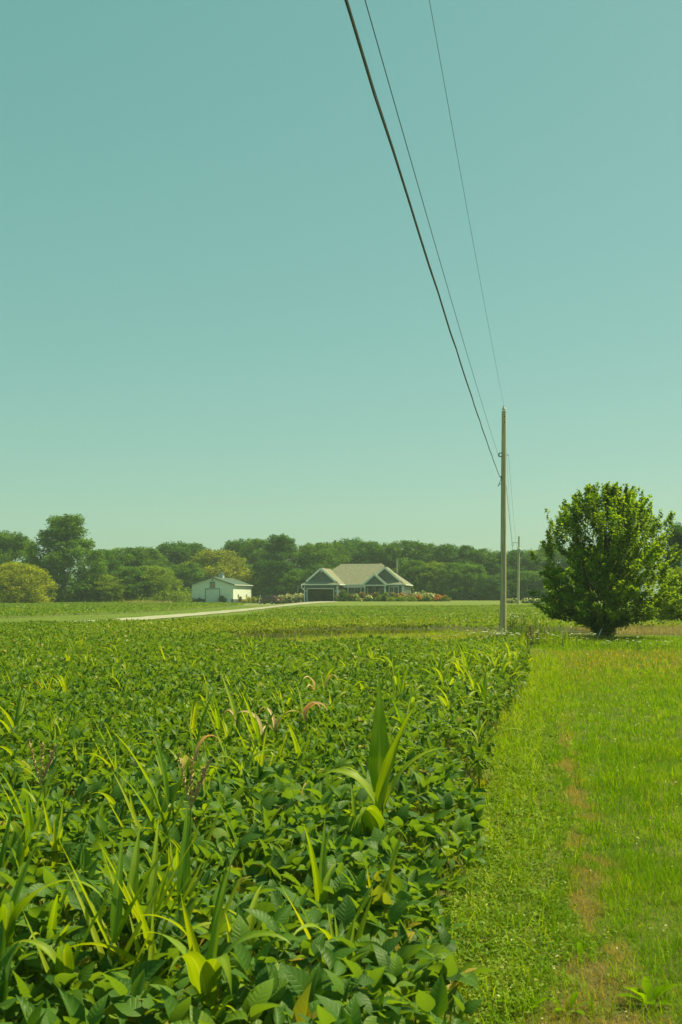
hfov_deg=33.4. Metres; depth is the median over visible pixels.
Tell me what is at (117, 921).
corn plant
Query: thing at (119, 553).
woodland tree
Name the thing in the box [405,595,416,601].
leafy plant
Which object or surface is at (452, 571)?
woodland tree
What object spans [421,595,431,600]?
leafy plant
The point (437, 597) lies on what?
daylily clump
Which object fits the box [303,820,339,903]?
corn plant
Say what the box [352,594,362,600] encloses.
flower clump
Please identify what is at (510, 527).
power line
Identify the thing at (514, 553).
woodland tree
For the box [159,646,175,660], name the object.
corn plant
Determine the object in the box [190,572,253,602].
barn
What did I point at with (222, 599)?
ornamental grass
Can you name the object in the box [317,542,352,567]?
woodland tree
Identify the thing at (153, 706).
corn plant
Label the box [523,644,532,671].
corn plant
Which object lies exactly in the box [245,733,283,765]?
corn plant
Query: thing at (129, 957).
corn plant
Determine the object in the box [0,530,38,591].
woodland tree
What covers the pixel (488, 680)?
corn plant
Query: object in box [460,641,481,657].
corn plant
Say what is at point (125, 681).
corn plant
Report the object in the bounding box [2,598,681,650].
weeds
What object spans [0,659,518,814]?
soybean crop
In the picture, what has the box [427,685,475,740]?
corn plant
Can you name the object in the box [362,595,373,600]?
flower clump
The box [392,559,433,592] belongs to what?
woodland tree
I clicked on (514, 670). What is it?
corn plant
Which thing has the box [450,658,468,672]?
corn plant
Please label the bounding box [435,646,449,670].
corn plant
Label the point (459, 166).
power line
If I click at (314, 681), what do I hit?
corn plant
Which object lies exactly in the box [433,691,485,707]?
corn plant
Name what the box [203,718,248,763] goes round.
corn plant
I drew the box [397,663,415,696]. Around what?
corn plant
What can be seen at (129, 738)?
corn plant
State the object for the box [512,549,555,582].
woodland tree
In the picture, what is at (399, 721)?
corn plant
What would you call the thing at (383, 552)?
woodland tree
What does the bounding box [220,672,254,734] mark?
corn plant
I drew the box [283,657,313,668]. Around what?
corn plant
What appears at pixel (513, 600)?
hydrangea
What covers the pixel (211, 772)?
corn plant
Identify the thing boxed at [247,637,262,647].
corn plant
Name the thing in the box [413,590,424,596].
hydrangea
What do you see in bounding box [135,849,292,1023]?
corn plant
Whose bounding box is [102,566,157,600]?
woodland tree
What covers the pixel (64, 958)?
corn plant
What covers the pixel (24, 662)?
corn plant
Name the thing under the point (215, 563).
rounded tree
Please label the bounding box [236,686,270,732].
corn plant
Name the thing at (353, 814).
corn plant
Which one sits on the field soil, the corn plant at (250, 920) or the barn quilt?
the corn plant at (250, 920)
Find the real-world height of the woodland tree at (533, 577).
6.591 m
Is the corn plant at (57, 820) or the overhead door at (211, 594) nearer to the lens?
the corn plant at (57, 820)
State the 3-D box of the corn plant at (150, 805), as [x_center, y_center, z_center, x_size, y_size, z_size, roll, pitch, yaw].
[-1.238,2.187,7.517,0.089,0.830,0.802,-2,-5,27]
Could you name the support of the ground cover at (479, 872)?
on the ground at (600, 932)
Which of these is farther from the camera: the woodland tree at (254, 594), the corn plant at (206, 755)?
the woodland tree at (254, 594)
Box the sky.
[0,0,681,596]
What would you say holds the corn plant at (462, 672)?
on the field soil
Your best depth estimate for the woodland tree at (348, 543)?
290.50 m
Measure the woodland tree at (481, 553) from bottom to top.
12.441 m
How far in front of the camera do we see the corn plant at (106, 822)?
7.30 m
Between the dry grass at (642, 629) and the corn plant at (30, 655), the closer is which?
the corn plant at (30, 655)
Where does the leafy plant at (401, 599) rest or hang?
on the lawn at (441, 603)
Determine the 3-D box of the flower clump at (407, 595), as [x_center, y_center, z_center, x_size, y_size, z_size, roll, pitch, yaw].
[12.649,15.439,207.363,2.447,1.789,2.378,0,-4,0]
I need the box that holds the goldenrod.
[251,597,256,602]
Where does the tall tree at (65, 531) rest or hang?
on the ground at (600, 932)
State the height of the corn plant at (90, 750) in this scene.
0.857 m
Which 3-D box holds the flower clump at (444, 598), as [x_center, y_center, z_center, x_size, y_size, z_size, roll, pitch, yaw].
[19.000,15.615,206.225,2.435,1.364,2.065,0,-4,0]
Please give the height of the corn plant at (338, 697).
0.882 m
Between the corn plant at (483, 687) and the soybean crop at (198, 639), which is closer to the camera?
the corn plant at (483, 687)
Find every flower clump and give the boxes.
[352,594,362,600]
[358,591,364,600]
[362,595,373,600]
[372,592,378,600]
[388,592,397,597]
[405,592,415,599]
[441,595,451,600]
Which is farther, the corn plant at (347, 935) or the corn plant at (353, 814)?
the corn plant at (353, 814)
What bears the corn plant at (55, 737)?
on the field soil
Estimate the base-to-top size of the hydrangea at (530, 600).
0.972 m
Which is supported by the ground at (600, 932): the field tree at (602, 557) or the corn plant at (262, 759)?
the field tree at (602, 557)
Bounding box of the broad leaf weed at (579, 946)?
[560,942,595,960]
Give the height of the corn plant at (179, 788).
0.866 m
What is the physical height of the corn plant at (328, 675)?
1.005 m
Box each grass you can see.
[129,600,681,634]
[218,595,226,602]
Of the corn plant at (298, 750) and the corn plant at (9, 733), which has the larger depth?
the corn plant at (9, 733)
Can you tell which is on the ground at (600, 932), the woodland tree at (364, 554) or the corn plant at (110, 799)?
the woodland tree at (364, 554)
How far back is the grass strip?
101.61 m
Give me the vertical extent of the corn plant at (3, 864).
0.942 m
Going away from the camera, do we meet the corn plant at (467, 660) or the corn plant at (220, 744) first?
the corn plant at (220, 744)
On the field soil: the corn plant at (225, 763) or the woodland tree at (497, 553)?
the corn plant at (225, 763)
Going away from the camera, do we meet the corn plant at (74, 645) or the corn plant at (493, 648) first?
the corn plant at (493, 648)
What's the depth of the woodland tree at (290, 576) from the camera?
256.11 m
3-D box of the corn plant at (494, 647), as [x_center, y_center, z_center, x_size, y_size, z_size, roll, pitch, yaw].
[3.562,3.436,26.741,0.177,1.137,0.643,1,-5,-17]
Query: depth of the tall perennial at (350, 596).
208.59 m
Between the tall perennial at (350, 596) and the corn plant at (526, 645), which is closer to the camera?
the corn plant at (526, 645)
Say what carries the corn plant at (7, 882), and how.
on the field soil
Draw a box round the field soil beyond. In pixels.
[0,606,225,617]
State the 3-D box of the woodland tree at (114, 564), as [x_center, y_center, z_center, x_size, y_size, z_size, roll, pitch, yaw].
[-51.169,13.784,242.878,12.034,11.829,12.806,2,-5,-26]
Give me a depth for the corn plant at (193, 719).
12.65 m
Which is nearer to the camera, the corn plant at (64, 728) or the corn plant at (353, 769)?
the corn plant at (353, 769)
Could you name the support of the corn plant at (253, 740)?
on the field soil
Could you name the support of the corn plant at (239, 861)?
on the field soil
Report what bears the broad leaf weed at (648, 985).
on the ground at (600, 932)
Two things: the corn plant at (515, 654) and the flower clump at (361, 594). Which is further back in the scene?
the flower clump at (361, 594)
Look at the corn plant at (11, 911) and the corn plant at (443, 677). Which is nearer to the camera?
the corn plant at (11, 911)
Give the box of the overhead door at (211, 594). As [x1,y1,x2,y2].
[205,588,219,601]
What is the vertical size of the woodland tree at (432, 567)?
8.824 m
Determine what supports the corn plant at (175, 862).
on the field soil
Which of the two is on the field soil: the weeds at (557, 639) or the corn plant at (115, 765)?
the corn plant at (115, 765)
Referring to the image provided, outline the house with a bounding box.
[302,563,412,601]
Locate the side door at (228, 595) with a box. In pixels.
[227,594,230,601]
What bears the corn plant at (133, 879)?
on the field soil
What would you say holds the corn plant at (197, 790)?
on the field soil
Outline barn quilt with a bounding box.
[210,582,214,587]
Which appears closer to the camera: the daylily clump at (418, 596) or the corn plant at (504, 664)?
the corn plant at (504, 664)
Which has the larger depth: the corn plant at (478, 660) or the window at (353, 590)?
the window at (353, 590)
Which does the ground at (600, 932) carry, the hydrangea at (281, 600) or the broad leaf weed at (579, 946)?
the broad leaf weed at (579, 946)
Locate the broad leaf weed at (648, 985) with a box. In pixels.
[616,976,677,1004]
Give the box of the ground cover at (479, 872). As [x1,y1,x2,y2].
[409,659,623,1023]
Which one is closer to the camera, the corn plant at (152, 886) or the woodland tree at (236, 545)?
the corn plant at (152, 886)
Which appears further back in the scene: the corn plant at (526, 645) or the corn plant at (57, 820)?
the corn plant at (526, 645)
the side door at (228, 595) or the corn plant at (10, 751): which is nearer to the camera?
the corn plant at (10, 751)
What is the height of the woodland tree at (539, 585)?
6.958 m
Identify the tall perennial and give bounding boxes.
[338,589,348,600]
[347,593,353,600]
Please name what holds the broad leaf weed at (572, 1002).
on the ground at (600, 932)
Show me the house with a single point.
(357, 578)
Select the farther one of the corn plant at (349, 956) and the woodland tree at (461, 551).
the woodland tree at (461, 551)
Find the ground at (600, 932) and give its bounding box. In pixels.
[22,606,681,1023]
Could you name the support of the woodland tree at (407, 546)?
on the ground at (600, 932)
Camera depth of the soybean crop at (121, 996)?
5.54 m
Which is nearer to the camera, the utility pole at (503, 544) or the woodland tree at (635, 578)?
the utility pole at (503, 544)
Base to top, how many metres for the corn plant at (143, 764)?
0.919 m
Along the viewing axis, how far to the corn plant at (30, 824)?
6.47 m
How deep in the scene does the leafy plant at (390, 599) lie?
205.53 m
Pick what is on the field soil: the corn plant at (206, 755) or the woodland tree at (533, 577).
the corn plant at (206, 755)
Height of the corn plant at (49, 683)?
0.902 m
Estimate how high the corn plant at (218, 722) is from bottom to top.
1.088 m
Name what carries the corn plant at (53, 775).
on the field soil
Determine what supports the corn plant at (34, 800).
on the field soil
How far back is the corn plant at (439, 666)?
20.09 m
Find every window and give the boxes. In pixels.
[351,588,359,593]
[389,586,398,595]
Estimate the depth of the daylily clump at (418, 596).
206.74 m
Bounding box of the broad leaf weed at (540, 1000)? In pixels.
[496,997,546,1012]
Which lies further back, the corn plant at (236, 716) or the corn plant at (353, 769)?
the corn plant at (236, 716)
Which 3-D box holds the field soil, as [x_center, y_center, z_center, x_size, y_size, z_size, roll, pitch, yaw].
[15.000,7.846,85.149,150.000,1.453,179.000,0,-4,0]
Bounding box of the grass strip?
[0,606,311,621]
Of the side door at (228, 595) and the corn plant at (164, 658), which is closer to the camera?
the corn plant at (164, 658)
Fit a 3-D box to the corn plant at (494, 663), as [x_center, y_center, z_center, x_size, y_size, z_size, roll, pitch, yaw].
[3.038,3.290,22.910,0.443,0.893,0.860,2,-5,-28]
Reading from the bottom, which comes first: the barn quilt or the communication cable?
the barn quilt
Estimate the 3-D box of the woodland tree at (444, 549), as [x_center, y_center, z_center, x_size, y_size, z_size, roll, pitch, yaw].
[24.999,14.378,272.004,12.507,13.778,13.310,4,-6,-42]
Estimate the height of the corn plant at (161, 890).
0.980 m
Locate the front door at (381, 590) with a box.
[379,588,383,595]
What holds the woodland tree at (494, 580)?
on the ground at (600, 932)
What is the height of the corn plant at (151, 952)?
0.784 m
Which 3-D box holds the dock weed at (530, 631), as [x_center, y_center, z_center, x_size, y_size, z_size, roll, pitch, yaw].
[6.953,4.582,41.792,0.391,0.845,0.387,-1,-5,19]
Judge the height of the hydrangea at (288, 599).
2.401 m
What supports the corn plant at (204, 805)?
on the field soil
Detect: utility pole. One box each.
[498,406,505,633]
[506,536,520,603]
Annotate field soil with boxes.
[3,624,637,1022]
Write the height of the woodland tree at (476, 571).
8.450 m
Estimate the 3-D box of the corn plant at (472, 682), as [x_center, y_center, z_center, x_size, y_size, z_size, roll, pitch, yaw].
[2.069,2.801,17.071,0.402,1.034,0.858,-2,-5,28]
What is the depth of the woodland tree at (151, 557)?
254.14 m
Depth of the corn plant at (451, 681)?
17.62 m
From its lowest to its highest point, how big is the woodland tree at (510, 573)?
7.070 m
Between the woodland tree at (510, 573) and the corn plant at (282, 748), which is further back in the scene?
the woodland tree at (510, 573)
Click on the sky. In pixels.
(222, 318)
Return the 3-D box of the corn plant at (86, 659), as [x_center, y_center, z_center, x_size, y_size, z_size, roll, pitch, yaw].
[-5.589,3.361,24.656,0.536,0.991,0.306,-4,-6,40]
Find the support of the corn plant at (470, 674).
on the field soil
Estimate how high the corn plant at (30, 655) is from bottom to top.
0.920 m
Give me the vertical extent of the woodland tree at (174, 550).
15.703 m
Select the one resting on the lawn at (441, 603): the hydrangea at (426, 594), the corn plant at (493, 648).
the hydrangea at (426, 594)
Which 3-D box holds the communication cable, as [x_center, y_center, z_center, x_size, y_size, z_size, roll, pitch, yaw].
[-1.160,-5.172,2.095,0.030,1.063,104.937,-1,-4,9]
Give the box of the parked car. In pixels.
[256,596,280,603]
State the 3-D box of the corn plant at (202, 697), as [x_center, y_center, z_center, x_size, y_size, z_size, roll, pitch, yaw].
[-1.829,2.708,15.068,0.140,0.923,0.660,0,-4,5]
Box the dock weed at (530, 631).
[524,625,534,647]
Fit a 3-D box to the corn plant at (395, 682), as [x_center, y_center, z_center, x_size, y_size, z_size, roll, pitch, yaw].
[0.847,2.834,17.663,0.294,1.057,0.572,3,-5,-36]
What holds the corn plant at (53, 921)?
on the field soil
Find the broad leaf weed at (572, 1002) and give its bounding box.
[549,992,589,1014]
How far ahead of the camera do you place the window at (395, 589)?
213.36 m
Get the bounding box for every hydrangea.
[278,595,286,603]
[283,593,296,603]
[289,593,299,602]
[296,593,303,601]
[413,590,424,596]
[421,592,434,600]
[507,598,516,602]
[527,598,534,603]
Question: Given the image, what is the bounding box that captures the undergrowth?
[1,586,597,601]
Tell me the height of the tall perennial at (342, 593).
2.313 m
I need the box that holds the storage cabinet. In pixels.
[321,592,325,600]
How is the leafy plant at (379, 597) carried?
on the lawn at (441, 603)
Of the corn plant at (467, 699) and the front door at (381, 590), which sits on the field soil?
the corn plant at (467, 699)
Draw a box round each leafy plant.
[374,595,381,600]
[385,596,395,601]
[394,596,405,601]
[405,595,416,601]
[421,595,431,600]
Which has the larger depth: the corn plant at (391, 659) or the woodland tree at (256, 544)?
the woodland tree at (256, 544)
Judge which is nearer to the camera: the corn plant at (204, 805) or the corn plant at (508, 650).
the corn plant at (204, 805)
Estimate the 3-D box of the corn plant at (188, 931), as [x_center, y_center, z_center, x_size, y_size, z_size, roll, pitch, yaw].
[-0.525,1.909,4.752,0.334,0.974,0.679,-4,-6,41]
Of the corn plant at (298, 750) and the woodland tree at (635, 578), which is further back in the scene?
the woodland tree at (635, 578)
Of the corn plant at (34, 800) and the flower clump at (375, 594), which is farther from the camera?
the flower clump at (375, 594)
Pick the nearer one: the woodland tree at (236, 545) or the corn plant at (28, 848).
the corn plant at (28, 848)
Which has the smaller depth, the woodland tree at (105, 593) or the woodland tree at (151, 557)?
the woodland tree at (105, 593)
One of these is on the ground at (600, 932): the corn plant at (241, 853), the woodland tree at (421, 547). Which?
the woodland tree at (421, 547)
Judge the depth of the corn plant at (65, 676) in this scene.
18.34 m
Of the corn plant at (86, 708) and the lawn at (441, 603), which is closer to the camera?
the corn plant at (86, 708)
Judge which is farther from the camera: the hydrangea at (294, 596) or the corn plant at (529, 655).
the hydrangea at (294, 596)
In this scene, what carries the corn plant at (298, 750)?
on the field soil
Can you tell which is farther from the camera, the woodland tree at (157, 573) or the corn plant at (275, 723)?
the woodland tree at (157, 573)
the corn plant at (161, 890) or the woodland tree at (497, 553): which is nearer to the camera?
the corn plant at (161, 890)
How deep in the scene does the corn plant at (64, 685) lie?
17.46 m
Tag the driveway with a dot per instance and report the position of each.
(182, 615)
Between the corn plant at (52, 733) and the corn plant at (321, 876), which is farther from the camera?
the corn plant at (52, 733)
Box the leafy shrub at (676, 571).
[647,565,681,620]
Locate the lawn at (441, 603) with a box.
[233,600,632,606]
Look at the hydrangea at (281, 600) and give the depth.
220.78 m
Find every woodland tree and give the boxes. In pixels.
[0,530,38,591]
[71,549,124,581]
[79,574,133,601]
[87,547,142,574]
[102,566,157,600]
[121,546,176,592]
[133,565,183,601]
[153,541,194,583]
[164,562,207,601]
[169,542,210,571]
[221,538,255,591]
[229,563,271,598]
[233,538,276,588]
[276,570,308,595]
[286,542,339,570]
[293,564,333,594]
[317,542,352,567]
[331,537,376,567]
[345,540,387,565]
[372,540,407,576]
[386,540,424,569]
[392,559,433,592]
[403,542,443,579]
[412,561,451,596]
[423,543,460,563]
[429,562,475,599]
[441,545,487,577]
[450,563,492,599]
[460,548,499,579]
[469,575,514,599]
[482,550,514,579]
[492,569,535,599]
[498,550,533,571]
[510,571,552,598]
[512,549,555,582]
[536,545,569,585]
[536,574,574,597]
[554,548,584,585]
[591,546,649,599]
[656,522,681,604]
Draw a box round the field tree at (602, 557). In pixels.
[528,481,681,637]
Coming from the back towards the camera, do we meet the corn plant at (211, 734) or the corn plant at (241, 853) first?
the corn plant at (211, 734)
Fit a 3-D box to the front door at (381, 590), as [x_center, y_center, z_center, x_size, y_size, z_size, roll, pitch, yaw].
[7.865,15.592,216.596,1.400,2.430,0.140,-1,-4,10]
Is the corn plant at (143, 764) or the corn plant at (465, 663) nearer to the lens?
the corn plant at (143, 764)
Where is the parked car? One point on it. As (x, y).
(270, 599)
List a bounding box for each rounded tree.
[0,561,58,602]
[181,548,255,592]
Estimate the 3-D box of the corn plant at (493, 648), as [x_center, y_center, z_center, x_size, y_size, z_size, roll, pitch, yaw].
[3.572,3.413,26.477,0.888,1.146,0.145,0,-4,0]
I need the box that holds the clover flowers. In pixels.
[486,637,681,1018]
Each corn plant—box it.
[0,682,34,744]
[0,724,38,764]
[0,762,58,827]
[0,773,69,944]
[0,796,37,871]
[0,822,36,906]
[0,827,103,1021]
[2,721,21,743]
[2,806,52,867]
[12,757,61,791]
[12,875,119,1014]
[21,739,73,807]
[22,789,71,810]
[23,657,34,668]
[24,649,34,658]
[29,864,79,992]
[37,789,70,865]
[38,799,62,872]
[41,675,52,690]
[43,730,73,784]
[44,698,81,752]
[49,715,71,745]
[51,664,77,683]
[51,704,81,727]
[54,863,210,1012]
[55,666,76,694]
[59,830,174,976]
[60,652,73,660]
[67,640,93,649]
[71,807,142,856]
[72,735,98,800]
[74,647,95,664]
[77,688,94,720]
[85,733,138,775]
[89,819,182,969]
[90,714,156,756]
[90,761,129,851]
[91,902,220,1015]
[99,844,206,953]
[100,818,207,978]
[107,771,204,862]
[109,667,133,686]
[110,704,221,855]
[116,779,186,863]
[130,732,186,771]
[132,849,244,1003]
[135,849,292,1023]
[137,752,229,876]
[140,694,157,715]
[140,801,228,994]
[154,752,186,821]
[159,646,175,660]
[166,748,185,768]
[167,751,238,787]
[168,830,210,919]
[172,648,179,660]
[177,698,197,740]
[187,684,220,761]
[190,723,232,741]
[196,680,207,705]
[196,729,275,788]
[196,771,220,838]
[197,740,237,771]
[201,884,268,1023]
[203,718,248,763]
[205,878,313,954]
[206,685,234,731]
[206,747,233,791]
[211,790,306,872]
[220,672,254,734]
[221,710,235,745]
[228,820,275,868]
[234,702,260,795]
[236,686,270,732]
[236,689,291,746]
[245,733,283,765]
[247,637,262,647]
[251,739,280,766]
[259,693,301,737]
[259,719,302,758]
[272,687,308,711]
[274,689,320,718]
[282,869,381,966]
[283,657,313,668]
[284,719,317,780]
[298,691,326,725]
[303,655,318,722]
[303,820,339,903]
[319,677,439,859]
[320,666,341,690]
[322,736,394,786]
[327,906,355,963]
[329,692,344,713]
[342,782,364,835]
[347,832,403,936]
[361,690,383,707]
[374,645,399,665]
[385,662,409,700]
[387,792,431,824]
[389,699,426,735]
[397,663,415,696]
[410,682,424,709]
[418,652,450,697]
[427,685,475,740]
[432,661,452,684]
[432,668,470,694]
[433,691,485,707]
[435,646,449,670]
[449,646,486,675]
[450,651,473,675]
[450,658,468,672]
[451,650,480,666]
[458,690,477,715]
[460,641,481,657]
[460,707,520,786]
[461,642,493,663]
[461,665,495,688]
[462,660,483,677]
[476,666,488,723]
[480,652,503,670]
[484,665,494,692]
[485,638,505,656]
[491,635,500,655]
[496,653,527,702]
[503,642,511,658]
[506,653,527,680]
[510,642,519,660]
[515,639,537,652]
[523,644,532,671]
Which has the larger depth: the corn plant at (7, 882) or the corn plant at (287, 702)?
the corn plant at (287, 702)
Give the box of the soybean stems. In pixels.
[0,672,521,1023]
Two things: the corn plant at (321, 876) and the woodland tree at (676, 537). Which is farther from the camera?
the woodland tree at (676, 537)
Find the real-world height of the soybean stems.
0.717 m
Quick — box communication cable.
[344,0,499,476]
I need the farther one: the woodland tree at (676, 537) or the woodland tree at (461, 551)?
the woodland tree at (461, 551)
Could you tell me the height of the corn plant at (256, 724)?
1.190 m
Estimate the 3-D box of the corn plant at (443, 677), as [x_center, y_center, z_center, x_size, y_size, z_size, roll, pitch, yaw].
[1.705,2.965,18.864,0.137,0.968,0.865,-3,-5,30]
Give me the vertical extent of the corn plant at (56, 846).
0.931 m
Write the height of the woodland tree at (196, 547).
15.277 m
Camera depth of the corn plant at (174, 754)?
10.00 m
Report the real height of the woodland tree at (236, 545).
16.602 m
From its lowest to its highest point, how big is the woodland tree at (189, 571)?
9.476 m
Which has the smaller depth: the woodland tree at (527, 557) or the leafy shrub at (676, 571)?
the leafy shrub at (676, 571)
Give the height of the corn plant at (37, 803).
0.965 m
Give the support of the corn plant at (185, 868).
on the field soil
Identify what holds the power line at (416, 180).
attached to the utility pole at (503, 544)
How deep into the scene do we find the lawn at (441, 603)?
173.35 m
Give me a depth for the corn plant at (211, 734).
12.10 m
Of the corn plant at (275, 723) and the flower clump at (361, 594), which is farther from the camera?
the flower clump at (361, 594)
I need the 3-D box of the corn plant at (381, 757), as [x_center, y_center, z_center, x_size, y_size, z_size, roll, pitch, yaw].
[0.267,1.801,7.036,0.845,1.560,0.588,0,-4,0]
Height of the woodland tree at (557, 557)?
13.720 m
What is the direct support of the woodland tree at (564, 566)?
on the ground at (600, 932)
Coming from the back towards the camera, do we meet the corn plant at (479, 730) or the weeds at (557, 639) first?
the weeds at (557, 639)
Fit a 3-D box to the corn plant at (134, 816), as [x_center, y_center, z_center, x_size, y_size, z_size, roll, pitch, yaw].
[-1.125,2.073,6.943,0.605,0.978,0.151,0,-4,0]
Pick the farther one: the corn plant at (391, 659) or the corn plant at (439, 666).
the corn plant at (391, 659)
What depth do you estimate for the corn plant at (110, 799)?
8.01 m
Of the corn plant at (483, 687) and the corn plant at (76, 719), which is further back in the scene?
the corn plant at (483, 687)
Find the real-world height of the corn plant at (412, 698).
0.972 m
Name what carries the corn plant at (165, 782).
on the ground at (600, 932)
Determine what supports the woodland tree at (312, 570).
on the ground at (600, 932)
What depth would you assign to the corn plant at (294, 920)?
5.12 m
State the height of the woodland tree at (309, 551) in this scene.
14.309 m
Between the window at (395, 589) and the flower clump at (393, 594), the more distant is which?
the window at (395, 589)
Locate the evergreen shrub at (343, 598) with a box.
[338,594,346,600]
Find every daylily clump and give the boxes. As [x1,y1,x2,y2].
[415,594,422,600]
[432,594,441,600]
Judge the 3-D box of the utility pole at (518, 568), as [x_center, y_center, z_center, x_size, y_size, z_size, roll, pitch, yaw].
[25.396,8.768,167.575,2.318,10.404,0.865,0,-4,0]
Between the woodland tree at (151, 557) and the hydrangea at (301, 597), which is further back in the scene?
the woodland tree at (151, 557)
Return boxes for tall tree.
[19,513,109,601]
[249,533,311,597]
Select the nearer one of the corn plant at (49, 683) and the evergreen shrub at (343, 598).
the corn plant at (49, 683)
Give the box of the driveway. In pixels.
[70,601,337,621]
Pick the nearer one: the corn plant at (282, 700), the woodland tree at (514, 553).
the corn plant at (282, 700)
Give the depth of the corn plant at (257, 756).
9.92 m
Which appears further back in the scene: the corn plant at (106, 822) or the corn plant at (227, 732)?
the corn plant at (227, 732)
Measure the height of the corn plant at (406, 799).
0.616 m
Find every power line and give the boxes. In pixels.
[365,0,497,452]
[429,0,503,403]
[506,486,517,581]
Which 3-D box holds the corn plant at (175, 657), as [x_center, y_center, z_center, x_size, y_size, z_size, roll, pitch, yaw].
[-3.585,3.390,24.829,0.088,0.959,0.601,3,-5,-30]
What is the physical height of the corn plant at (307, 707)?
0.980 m
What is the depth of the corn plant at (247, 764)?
9.22 m
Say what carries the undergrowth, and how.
on the ground at (600, 932)
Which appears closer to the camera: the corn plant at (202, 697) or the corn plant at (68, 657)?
the corn plant at (202, 697)
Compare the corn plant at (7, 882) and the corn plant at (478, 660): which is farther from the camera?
the corn plant at (478, 660)
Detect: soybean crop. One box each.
[0,601,681,686]
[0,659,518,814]
[0,755,498,1023]
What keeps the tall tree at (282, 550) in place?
on the ground at (600, 932)
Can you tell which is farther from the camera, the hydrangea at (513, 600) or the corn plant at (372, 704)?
the hydrangea at (513, 600)
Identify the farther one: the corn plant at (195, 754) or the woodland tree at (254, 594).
the woodland tree at (254, 594)
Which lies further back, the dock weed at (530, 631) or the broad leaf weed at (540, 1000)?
the dock weed at (530, 631)

